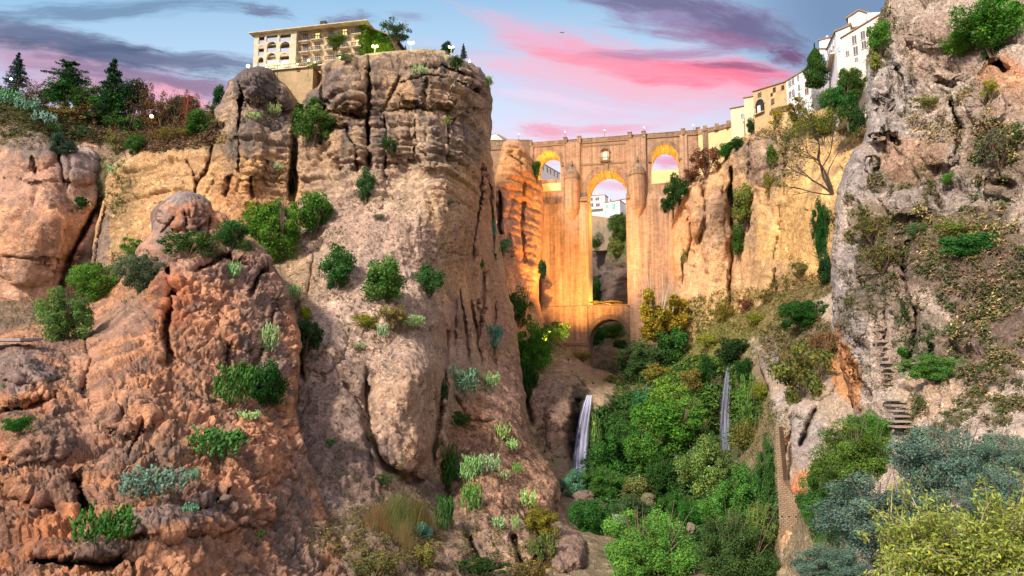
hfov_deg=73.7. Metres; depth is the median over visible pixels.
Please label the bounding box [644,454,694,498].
tree
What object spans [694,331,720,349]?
bush
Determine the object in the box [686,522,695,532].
boulder
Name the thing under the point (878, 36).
shrub
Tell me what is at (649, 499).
boulder
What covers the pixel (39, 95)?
tree
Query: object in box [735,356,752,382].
creeper
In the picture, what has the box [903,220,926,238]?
shrub
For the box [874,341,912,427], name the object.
stone steps
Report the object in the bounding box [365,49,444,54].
parapet wall
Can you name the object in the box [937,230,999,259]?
shrub
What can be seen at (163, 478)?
prickly pear
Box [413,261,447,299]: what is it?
bush
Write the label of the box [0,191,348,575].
cliff
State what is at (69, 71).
conifer
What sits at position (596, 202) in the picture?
house
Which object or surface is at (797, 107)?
bush
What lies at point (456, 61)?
bush
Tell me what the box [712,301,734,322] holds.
bush
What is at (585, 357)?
bush
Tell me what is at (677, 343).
tree
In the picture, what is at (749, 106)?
house
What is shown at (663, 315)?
tree
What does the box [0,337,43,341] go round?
path
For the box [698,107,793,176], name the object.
approach wall
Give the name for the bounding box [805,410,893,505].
shrub
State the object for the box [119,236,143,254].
bush
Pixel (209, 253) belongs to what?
bush
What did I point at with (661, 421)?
bush
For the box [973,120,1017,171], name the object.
shrub
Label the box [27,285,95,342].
bush
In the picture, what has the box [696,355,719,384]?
creeper
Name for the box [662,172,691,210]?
creeper
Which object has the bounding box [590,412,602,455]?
creeper
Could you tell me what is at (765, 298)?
bush
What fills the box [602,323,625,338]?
bush
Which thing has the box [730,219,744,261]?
creeper
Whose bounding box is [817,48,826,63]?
house
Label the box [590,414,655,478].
bush
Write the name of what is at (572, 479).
bush
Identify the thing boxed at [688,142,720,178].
shrub
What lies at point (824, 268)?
creeper
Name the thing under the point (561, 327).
shrub
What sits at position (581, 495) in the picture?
boulder
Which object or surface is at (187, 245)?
bush
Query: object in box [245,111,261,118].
prickly pear
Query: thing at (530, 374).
shrub
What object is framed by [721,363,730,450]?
waterfall
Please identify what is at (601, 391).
gorge
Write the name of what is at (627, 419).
bush
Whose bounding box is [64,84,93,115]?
tree
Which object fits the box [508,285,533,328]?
tree
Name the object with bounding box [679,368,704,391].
bush
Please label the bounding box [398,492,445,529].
reeds
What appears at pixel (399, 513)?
reeds
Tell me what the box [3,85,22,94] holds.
tree
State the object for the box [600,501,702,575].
tree
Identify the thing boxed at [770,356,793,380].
bush
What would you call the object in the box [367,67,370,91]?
creeper
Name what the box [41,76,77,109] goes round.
tree
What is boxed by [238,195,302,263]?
bush
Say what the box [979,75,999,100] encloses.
shrub
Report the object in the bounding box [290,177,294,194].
creeper
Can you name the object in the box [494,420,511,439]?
prickly pear
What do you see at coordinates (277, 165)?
prickly pear
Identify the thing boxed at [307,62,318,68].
hedge
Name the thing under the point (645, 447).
bush
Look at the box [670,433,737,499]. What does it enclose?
tree
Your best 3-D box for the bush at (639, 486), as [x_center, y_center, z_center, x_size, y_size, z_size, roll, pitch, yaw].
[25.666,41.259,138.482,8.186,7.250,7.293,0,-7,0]
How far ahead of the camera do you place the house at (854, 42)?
182.34 m
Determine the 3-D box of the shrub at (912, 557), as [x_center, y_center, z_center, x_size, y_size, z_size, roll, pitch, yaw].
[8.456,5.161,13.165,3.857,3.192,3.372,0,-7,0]
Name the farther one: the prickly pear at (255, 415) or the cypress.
the cypress
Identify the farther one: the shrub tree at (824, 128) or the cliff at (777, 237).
the cliff at (777, 237)
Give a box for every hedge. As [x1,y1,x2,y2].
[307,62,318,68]
[335,52,355,61]
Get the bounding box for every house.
[491,133,506,138]
[541,164,560,179]
[590,192,610,216]
[603,198,625,216]
[729,105,744,138]
[743,96,753,135]
[752,81,786,132]
[784,69,829,114]
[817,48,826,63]
[818,35,830,47]
[825,26,857,130]
[834,24,851,125]
[840,13,879,135]
[845,9,869,26]
[866,12,879,20]
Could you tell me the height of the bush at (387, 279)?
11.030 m
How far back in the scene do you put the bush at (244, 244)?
110.05 m
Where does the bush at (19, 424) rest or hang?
on the cliff at (46, 491)
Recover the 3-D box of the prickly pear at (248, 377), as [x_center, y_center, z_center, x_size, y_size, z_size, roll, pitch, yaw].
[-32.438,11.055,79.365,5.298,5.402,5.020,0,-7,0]
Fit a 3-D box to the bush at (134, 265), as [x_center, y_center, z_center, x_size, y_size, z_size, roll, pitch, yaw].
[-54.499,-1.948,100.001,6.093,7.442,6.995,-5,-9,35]
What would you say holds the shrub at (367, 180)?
on the cliff at (397, 413)
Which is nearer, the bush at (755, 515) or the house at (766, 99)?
the bush at (755, 515)
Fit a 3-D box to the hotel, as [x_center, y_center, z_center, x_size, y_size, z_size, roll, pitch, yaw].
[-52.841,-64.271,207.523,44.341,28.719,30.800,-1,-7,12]
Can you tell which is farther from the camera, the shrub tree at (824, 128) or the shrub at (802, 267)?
the shrub at (802, 267)
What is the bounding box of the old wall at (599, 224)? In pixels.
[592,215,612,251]
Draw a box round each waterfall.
[575,395,591,472]
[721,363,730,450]
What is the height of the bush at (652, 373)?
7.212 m
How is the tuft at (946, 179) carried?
on the crag
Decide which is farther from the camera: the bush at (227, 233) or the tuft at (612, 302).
the tuft at (612, 302)
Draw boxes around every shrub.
[74,195,90,210]
[289,103,335,146]
[294,100,303,120]
[299,305,310,320]
[302,96,325,111]
[355,165,376,204]
[381,129,396,160]
[451,410,473,426]
[485,75,493,86]
[492,220,496,235]
[500,237,512,254]
[520,360,538,403]
[537,258,546,283]
[543,320,570,343]
[681,250,686,265]
[682,165,701,184]
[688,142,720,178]
[717,142,732,160]
[727,136,745,149]
[746,117,754,134]
[750,379,767,404]
[766,144,777,165]
[780,319,790,333]
[788,258,807,282]
[789,534,872,575]
[794,452,851,552]
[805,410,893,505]
[806,463,935,575]
[840,404,907,455]
[851,213,888,241]
[857,475,1016,575]
[858,238,897,275]
[866,19,892,56]
[869,51,881,76]
[877,409,992,502]
[891,352,967,384]
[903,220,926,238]
[908,94,941,110]
[909,480,980,558]
[928,467,1023,575]
[929,218,978,239]
[936,28,981,59]
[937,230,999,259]
[943,0,1023,58]
[950,496,1016,533]
[952,456,1023,517]
[963,421,1023,481]
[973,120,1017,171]
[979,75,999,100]
[981,36,1007,60]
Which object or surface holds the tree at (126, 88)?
on the hillside
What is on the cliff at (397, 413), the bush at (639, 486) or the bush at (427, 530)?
the bush at (427, 530)
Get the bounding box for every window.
[599,147,610,160]
[851,35,856,44]
[853,46,858,55]
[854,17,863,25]
[860,30,865,40]
[861,40,866,49]
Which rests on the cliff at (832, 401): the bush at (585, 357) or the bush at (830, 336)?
the bush at (830, 336)
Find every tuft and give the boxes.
[256,529,266,538]
[326,439,333,447]
[373,213,384,219]
[373,474,397,485]
[447,198,454,206]
[590,300,602,304]
[602,301,621,303]
[895,346,908,358]
[938,173,955,186]
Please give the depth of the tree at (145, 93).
234.84 m
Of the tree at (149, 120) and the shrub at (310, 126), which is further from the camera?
the tree at (149, 120)
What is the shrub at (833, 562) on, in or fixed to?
on the crag
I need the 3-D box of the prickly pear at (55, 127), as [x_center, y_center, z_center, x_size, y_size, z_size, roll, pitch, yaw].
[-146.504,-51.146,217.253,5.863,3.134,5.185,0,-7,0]
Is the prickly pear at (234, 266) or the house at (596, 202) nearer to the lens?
the prickly pear at (234, 266)
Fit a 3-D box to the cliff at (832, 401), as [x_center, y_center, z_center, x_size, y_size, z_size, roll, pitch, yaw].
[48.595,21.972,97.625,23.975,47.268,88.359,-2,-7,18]
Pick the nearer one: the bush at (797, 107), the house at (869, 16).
the house at (869, 16)
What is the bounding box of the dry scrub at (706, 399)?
[0,49,837,575]
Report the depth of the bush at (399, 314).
123.40 m
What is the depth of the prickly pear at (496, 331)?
174.23 m
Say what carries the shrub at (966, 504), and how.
on the crag
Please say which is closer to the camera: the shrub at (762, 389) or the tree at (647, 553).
the tree at (647, 553)
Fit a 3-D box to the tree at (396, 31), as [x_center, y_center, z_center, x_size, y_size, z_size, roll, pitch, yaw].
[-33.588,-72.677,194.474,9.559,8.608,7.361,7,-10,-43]
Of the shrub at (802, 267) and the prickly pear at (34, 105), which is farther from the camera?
the prickly pear at (34, 105)
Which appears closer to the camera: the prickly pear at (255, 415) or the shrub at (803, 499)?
the shrub at (803, 499)
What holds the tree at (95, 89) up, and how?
on the hillside
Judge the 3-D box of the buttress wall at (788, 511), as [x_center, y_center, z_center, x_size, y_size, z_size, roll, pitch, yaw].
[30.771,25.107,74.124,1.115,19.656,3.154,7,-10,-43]
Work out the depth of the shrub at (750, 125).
234.21 m
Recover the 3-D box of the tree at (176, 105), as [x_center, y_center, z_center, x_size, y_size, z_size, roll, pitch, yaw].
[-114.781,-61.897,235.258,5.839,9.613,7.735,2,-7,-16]
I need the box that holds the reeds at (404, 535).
[391,519,419,551]
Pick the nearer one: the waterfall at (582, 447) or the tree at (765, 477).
the tree at (765, 477)
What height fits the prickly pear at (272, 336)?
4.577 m
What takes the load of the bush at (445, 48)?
on the cliff at (397, 413)
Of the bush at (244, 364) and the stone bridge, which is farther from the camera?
the stone bridge
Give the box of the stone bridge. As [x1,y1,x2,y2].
[490,127,699,367]
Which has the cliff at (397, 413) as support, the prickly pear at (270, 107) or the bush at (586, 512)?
the prickly pear at (270, 107)
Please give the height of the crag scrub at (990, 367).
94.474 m
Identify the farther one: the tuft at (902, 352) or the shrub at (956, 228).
the shrub at (956, 228)
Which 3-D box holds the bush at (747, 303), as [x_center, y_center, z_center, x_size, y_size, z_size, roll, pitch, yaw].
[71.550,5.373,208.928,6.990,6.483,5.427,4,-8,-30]
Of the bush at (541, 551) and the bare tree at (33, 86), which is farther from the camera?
the bare tree at (33, 86)
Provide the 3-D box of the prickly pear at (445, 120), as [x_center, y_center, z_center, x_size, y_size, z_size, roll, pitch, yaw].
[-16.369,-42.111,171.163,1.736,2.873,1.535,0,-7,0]
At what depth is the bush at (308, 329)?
114.11 m
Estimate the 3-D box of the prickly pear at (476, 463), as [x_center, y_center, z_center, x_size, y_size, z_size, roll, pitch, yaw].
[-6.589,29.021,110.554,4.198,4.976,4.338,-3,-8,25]
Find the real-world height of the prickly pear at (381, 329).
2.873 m
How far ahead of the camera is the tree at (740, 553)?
73.04 m
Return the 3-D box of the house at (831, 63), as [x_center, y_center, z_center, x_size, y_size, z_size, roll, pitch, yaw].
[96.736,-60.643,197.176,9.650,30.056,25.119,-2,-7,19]
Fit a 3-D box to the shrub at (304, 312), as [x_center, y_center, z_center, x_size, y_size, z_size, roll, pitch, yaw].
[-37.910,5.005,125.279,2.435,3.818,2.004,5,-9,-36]
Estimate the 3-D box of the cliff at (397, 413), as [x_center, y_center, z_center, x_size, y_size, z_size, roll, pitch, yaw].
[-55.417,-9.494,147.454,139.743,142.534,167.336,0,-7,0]
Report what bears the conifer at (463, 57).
on the cliff at (397, 413)
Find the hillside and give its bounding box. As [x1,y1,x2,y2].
[0,98,213,221]
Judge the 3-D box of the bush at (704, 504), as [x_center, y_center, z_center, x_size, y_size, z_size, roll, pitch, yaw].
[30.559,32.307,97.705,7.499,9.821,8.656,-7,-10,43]
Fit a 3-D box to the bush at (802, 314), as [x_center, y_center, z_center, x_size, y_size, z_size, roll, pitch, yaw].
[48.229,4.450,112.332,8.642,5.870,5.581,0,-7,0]
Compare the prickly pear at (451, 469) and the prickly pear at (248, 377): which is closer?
the prickly pear at (248, 377)
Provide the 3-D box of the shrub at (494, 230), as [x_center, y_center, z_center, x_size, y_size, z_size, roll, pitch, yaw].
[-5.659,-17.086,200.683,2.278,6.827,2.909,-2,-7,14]
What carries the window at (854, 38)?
in the house at (854, 42)
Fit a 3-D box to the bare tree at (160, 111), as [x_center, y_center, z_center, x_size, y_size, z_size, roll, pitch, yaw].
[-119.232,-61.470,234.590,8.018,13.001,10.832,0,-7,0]
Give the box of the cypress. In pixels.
[801,43,830,89]
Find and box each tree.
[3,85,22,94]
[14,76,43,96]
[22,87,56,106]
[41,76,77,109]
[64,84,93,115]
[77,97,102,123]
[82,79,102,105]
[84,89,129,117]
[115,78,148,117]
[122,85,157,123]
[130,76,154,123]
[140,99,165,127]
[151,92,174,125]
[153,89,183,125]
[163,88,186,121]
[168,95,185,119]
[169,97,206,114]
[180,90,198,110]
[185,99,210,115]
[211,84,224,105]
[327,32,347,53]
[379,16,411,46]
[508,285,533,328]
[517,318,560,371]
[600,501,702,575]
[611,337,674,383]
[636,267,691,343]
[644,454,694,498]
[653,325,689,365]
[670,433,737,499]
[693,499,782,575]
[708,456,764,534]
[751,83,866,198]
[753,426,775,511]
[781,105,849,149]
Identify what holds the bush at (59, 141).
on the cliff at (32, 263)
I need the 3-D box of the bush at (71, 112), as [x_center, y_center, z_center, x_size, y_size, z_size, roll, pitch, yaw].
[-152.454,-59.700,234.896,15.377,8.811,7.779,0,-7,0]
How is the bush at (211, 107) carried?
on the hillside
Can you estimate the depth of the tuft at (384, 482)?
91.25 m
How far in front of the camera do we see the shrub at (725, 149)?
242.85 m
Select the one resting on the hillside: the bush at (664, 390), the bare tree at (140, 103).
the bare tree at (140, 103)
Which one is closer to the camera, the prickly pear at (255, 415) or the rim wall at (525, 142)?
the prickly pear at (255, 415)
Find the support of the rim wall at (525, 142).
on the cliff at (519, 205)
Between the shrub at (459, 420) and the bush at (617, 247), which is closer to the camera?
the shrub at (459, 420)
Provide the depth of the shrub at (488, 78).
202.20 m
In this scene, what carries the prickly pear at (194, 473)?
on the cliff at (46, 491)
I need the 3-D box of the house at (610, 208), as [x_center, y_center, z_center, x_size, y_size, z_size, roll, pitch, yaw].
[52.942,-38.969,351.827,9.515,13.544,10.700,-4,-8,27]
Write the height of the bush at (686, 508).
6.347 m
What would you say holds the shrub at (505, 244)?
on the cliff at (519, 205)
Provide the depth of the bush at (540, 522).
100.80 m
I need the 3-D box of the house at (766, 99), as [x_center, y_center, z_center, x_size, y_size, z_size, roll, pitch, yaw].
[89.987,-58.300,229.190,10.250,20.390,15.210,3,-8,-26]
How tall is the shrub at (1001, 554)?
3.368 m
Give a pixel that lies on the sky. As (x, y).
(616, 67)
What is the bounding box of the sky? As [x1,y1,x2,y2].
[0,0,885,200]
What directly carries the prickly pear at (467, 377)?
on the cliff at (397, 413)
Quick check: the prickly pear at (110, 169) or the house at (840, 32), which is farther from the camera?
the house at (840, 32)
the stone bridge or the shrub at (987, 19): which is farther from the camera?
the stone bridge
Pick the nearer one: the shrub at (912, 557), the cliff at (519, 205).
the shrub at (912, 557)
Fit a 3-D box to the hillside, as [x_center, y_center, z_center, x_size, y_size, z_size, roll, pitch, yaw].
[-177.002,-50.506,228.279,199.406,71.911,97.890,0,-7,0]
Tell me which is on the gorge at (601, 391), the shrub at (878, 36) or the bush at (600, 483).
the bush at (600, 483)
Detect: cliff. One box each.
[0,125,102,330]
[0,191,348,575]
[89,51,587,575]
[495,140,553,364]
[669,103,863,346]
[755,293,853,564]
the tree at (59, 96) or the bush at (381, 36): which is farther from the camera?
the tree at (59, 96)
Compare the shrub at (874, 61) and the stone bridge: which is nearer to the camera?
the shrub at (874, 61)
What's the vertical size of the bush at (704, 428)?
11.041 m
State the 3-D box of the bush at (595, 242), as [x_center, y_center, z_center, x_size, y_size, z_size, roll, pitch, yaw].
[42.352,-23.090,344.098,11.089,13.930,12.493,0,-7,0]
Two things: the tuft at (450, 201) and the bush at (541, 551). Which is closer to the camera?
the bush at (541, 551)
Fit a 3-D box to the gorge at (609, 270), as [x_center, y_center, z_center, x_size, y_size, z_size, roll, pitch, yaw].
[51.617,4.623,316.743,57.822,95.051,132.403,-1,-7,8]
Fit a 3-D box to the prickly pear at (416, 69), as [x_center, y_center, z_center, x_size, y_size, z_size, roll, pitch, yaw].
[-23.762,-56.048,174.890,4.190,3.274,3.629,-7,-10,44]
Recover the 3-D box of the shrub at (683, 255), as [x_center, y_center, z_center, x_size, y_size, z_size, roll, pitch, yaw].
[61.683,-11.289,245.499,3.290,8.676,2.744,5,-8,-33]
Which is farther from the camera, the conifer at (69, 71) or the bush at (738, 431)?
the conifer at (69, 71)
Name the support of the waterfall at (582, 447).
on the gorge at (601, 391)
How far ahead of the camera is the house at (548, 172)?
350.87 m
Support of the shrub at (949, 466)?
on the crag
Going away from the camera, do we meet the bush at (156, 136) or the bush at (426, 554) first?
the bush at (426, 554)
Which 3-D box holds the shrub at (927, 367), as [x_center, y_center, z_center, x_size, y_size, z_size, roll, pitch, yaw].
[18.643,3.551,30.525,3.148,1.544,1.296,-4,-8,27]
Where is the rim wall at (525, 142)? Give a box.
[490,139,528,152]
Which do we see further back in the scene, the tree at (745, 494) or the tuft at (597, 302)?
the tuft at (597, 302)
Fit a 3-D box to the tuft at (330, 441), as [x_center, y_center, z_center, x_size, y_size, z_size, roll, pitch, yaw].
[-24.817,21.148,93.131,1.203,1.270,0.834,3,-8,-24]
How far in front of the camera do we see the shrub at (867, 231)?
42.85 m
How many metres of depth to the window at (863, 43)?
181.39 m
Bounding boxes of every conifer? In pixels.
[1,52,29,93]
[40,58,91,98]
[80,58,132,127]
[460,43,467,60]
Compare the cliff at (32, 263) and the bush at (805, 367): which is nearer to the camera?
the bush at (805, 367)
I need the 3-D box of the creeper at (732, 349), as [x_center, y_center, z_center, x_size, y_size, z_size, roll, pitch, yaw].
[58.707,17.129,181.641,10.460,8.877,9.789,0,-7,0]
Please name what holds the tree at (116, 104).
on the hillside
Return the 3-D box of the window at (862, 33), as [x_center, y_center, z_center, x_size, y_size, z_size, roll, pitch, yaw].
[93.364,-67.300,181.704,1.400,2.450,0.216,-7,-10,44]
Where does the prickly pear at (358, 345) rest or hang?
on the cliff at (397, 413)
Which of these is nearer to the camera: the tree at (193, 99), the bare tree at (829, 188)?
the bare tree at (829, 188)
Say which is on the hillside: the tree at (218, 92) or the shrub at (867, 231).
the tree at (218, 92)
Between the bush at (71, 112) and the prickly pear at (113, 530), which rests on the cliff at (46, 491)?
the prickly pear at (113, 530)
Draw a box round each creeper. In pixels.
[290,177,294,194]
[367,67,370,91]
[532,160,540,181]
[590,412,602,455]
[660,196,675,216]
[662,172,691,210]
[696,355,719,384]
[710,371,723,426]
[711,337,750,362]
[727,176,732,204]
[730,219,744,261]
[731,182,753,231]
[734,373,755,424]
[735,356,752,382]
[762,163,774,197]
[809,194,831,256]
[816,83,856,122]
[816,249,830,285]
[837,67,866,103]
[844,99,866,139]
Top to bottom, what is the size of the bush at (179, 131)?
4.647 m
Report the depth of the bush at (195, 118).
174.71 m
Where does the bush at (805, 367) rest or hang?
on the cliff at (832, 401)
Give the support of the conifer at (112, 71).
on the hillside
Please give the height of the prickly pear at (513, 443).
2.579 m
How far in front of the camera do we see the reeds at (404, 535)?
76.66 m
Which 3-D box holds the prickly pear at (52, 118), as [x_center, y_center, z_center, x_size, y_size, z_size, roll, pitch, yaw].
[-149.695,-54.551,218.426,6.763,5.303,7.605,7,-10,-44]
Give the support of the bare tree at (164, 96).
on the hillside
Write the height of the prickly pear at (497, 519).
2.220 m
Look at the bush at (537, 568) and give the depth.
84.12 m
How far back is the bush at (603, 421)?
184.39 m
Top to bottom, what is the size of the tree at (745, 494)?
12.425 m
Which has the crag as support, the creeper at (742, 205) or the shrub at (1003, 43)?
the shrub at (1003, 43)
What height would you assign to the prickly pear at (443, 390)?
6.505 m
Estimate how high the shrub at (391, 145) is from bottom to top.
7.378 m
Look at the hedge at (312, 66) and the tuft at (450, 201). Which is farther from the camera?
the hedge at (312, 66)
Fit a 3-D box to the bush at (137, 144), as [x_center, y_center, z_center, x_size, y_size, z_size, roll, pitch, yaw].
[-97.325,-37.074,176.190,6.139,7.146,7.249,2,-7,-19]
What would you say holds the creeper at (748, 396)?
attached to the gorge at (601, 391)
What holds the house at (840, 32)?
on the cliff at (777, 237)
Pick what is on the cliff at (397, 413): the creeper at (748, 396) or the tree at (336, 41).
the tree at (336, 41)
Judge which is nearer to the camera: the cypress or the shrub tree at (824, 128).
the shrub tree at (824, 128)
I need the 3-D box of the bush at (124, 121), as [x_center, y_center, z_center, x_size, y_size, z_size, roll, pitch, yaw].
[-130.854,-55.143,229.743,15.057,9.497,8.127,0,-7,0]
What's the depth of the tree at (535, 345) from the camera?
208.66 m
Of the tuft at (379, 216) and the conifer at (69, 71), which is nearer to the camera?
the tuft at (379, 216)
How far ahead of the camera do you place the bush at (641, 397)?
184.34 m
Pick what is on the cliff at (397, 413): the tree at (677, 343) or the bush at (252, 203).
the bush at (252, 203)
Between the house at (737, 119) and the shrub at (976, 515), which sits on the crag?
the shrub at (976, 515)
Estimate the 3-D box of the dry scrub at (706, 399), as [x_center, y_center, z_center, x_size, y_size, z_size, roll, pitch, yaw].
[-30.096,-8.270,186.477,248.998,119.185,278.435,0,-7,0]
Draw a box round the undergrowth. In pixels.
[0,83,225,152]
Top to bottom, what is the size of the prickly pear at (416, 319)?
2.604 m
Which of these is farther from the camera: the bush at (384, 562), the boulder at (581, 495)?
the boulder at (581, 495)
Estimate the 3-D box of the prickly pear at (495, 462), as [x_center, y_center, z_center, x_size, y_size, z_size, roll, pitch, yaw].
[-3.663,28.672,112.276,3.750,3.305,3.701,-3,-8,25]
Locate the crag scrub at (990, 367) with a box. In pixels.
[773,0,1023,437]
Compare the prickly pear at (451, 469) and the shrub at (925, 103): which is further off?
the prickly pear at (451, 469)
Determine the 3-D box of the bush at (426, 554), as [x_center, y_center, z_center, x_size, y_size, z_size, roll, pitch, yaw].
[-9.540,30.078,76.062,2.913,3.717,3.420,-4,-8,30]
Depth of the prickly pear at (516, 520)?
97.66 m
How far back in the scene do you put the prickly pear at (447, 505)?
90.56 m
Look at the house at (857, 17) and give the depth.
190.50 m
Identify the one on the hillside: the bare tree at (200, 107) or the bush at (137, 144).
the bare tree at (200, 107)
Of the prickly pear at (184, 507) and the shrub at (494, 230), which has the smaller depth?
the prickly pear at (184, 507)
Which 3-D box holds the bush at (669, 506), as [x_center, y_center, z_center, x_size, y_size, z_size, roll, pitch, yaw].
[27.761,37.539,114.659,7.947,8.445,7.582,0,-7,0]
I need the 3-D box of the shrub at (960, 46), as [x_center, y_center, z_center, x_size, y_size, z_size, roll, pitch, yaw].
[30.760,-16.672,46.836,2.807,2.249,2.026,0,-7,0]
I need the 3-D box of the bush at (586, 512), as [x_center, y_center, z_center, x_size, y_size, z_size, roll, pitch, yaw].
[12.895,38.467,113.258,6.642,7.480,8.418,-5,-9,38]
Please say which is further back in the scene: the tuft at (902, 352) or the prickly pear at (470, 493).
the prickly pear at (470, 493)
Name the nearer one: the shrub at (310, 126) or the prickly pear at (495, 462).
the prickly pear at (495, 462)
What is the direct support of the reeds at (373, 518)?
on the cliff at (397, 413)
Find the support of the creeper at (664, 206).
attached to the cliff at (777, 237)
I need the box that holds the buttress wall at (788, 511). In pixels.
[775,426,797,539]
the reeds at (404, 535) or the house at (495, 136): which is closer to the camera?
the reeds at (404, 535)
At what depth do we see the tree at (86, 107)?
233.53 m
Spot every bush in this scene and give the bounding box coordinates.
[0,415,37,436]
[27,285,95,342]
[45,101,89,120]
[47,130,79,157]
[65,259,119,301]
[71,124,95,138]
[100,110,143,132]
[103,129,127,154]
[109,252,167,295]
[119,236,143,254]
[122,132,148,154]
[148,126,168,141]
[155,227,220,258]
[157,125,197,139]
[183,107,213,136]
[193,237,223,261]
[205,102,217,113]
[213,218,249,247]
[233,239,253,250]
[237,360,256,375]
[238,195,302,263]
[240,197,266,226]
[248,358,291,407]
[294,189,334,240]
[298,319,324,355]
[317,241,357,290]
[347,552,401,575]
[349,312,380,331]
[361,253,409,303]
[377,32,384,45]
[377,301,408,328]
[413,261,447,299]
[413,521,433,538]
[413,542,438,568]
[441,40,454,54]
[448,55,463,70]
[453,552,511,575]
[508,558,549,575]
[521,502,561,542]
[527,525,559,567]
[558,468,591,496]
[563,495,611,534]
[571,349,591,361]
[577,465,627,502]
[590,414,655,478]
[592,231,602,255]
[593,278,601,300]
[593,327,605,346]
[597,408,619,445]
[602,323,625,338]
[602,375,623,383]
[607,212,625,242]
[607,236,625,256]
[609,493,650,523]
[613,339,627,348]
[617,408,642,424]
[619,475,655,498]
[621,429,668,472]
[626,393,703,454]
[629,386,654,414]
[640,362,672,383]
[647,375,689,403]
[651,487,699,528]
[677,498,706,528]
[678,395,709,423]
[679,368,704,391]
[682,420,715,449]
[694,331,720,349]
[695,481,737,532]
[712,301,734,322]
[728,418,757,454]
[736,296,754,311]
[743,311,766,327]
[744,498,777,553]
[757,289,776,304]
[765,338,836,405]
[768,105,784,125]
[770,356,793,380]
[774,298,828,329]
[782,96,806,120]
[804,327,837,362]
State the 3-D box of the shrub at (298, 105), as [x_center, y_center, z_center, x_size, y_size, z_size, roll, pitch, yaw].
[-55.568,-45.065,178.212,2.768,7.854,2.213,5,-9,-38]
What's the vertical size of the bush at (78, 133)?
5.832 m
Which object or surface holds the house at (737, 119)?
on the cliff at (777, 237)
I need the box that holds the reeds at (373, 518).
[358,497,397,535]
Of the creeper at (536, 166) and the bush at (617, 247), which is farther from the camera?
the bush at (617, 247)
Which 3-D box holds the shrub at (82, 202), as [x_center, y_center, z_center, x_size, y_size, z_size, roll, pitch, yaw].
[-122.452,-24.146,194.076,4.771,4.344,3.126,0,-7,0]
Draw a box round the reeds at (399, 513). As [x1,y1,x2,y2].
[374,487,425,535]
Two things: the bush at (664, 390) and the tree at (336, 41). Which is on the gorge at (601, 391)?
the bush at (664, 390)
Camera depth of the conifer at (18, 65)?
235.97 m
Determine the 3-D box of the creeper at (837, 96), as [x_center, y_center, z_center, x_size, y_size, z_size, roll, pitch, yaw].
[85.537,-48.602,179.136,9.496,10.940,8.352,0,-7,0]
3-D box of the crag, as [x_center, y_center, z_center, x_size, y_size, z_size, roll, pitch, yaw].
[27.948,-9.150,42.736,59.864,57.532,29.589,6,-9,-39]
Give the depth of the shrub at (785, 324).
119.78 m
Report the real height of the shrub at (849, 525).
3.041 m
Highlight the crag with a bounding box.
[830,0,1023,575]
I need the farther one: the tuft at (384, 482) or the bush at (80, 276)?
the bush at (80, 276)
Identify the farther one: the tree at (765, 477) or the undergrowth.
the undergrowth
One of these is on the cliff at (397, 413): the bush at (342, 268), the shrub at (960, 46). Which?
the bush at (342, 268)
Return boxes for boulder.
[571,490,595,500]
[641,492,655,507]
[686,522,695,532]
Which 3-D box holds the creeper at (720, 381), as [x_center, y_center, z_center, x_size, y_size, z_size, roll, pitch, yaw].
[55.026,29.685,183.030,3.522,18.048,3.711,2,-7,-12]
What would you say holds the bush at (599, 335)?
on the gorge at (609, 270)
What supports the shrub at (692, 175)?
on the cliff at (777, 237)
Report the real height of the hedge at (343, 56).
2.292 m
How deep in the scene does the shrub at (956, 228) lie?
36.89 m
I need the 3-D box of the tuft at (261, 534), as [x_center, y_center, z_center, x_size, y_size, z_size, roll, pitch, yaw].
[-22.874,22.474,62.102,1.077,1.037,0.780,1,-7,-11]
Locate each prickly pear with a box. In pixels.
[0,88,22,103]
[13,95,42,111]
[31,110,57,124]
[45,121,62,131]
[68,501,141,544]
[106,164,117,173]
[117,464,191,498]
[182,501,199,512]
[183,467,200,480]
[186,424,249,458]
[209,360,258,405]
[228,259,241,276]
[236,409,261,419]
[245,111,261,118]
[261,322,280,351]
[267,102,281,115]
[272,162,283,170]
[287,283,301,297]
[354,342,365,347]
[375,323,388,336]
[401,313,425,326]
[412,63,427,75]
[432,493,453,530]
[433,437,459,491]
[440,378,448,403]
[443,115,449,124]
[445,364,479,394]
[457,452,483,481]
[461,479,483,510]
[469,367,479,376]
[480,452,500,471]
[482,370,500,387]
[486,321,502,347]
[492,514,504,529]
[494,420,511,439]
[497,469,510,479]
[505,437,517,449]
[511,462,522,473]
[511,515,520,529]
[519,487,535,509]
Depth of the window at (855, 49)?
182.70 m
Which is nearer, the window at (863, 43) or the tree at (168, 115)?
the window at (863, 43)
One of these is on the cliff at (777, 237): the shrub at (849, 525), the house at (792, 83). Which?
the house at (792, 83)
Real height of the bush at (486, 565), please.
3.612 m
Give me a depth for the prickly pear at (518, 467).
118.98 m
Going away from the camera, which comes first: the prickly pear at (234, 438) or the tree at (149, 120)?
the prickly pear at (234, 438)
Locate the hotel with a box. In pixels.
[248,19,403,104]
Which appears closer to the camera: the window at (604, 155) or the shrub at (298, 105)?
the shrub at (298, 105)
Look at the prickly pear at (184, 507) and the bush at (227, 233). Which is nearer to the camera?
the prickly pear at (184, 507)
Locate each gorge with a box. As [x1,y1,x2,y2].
[517,282,856,575]
[592,214,629,374]

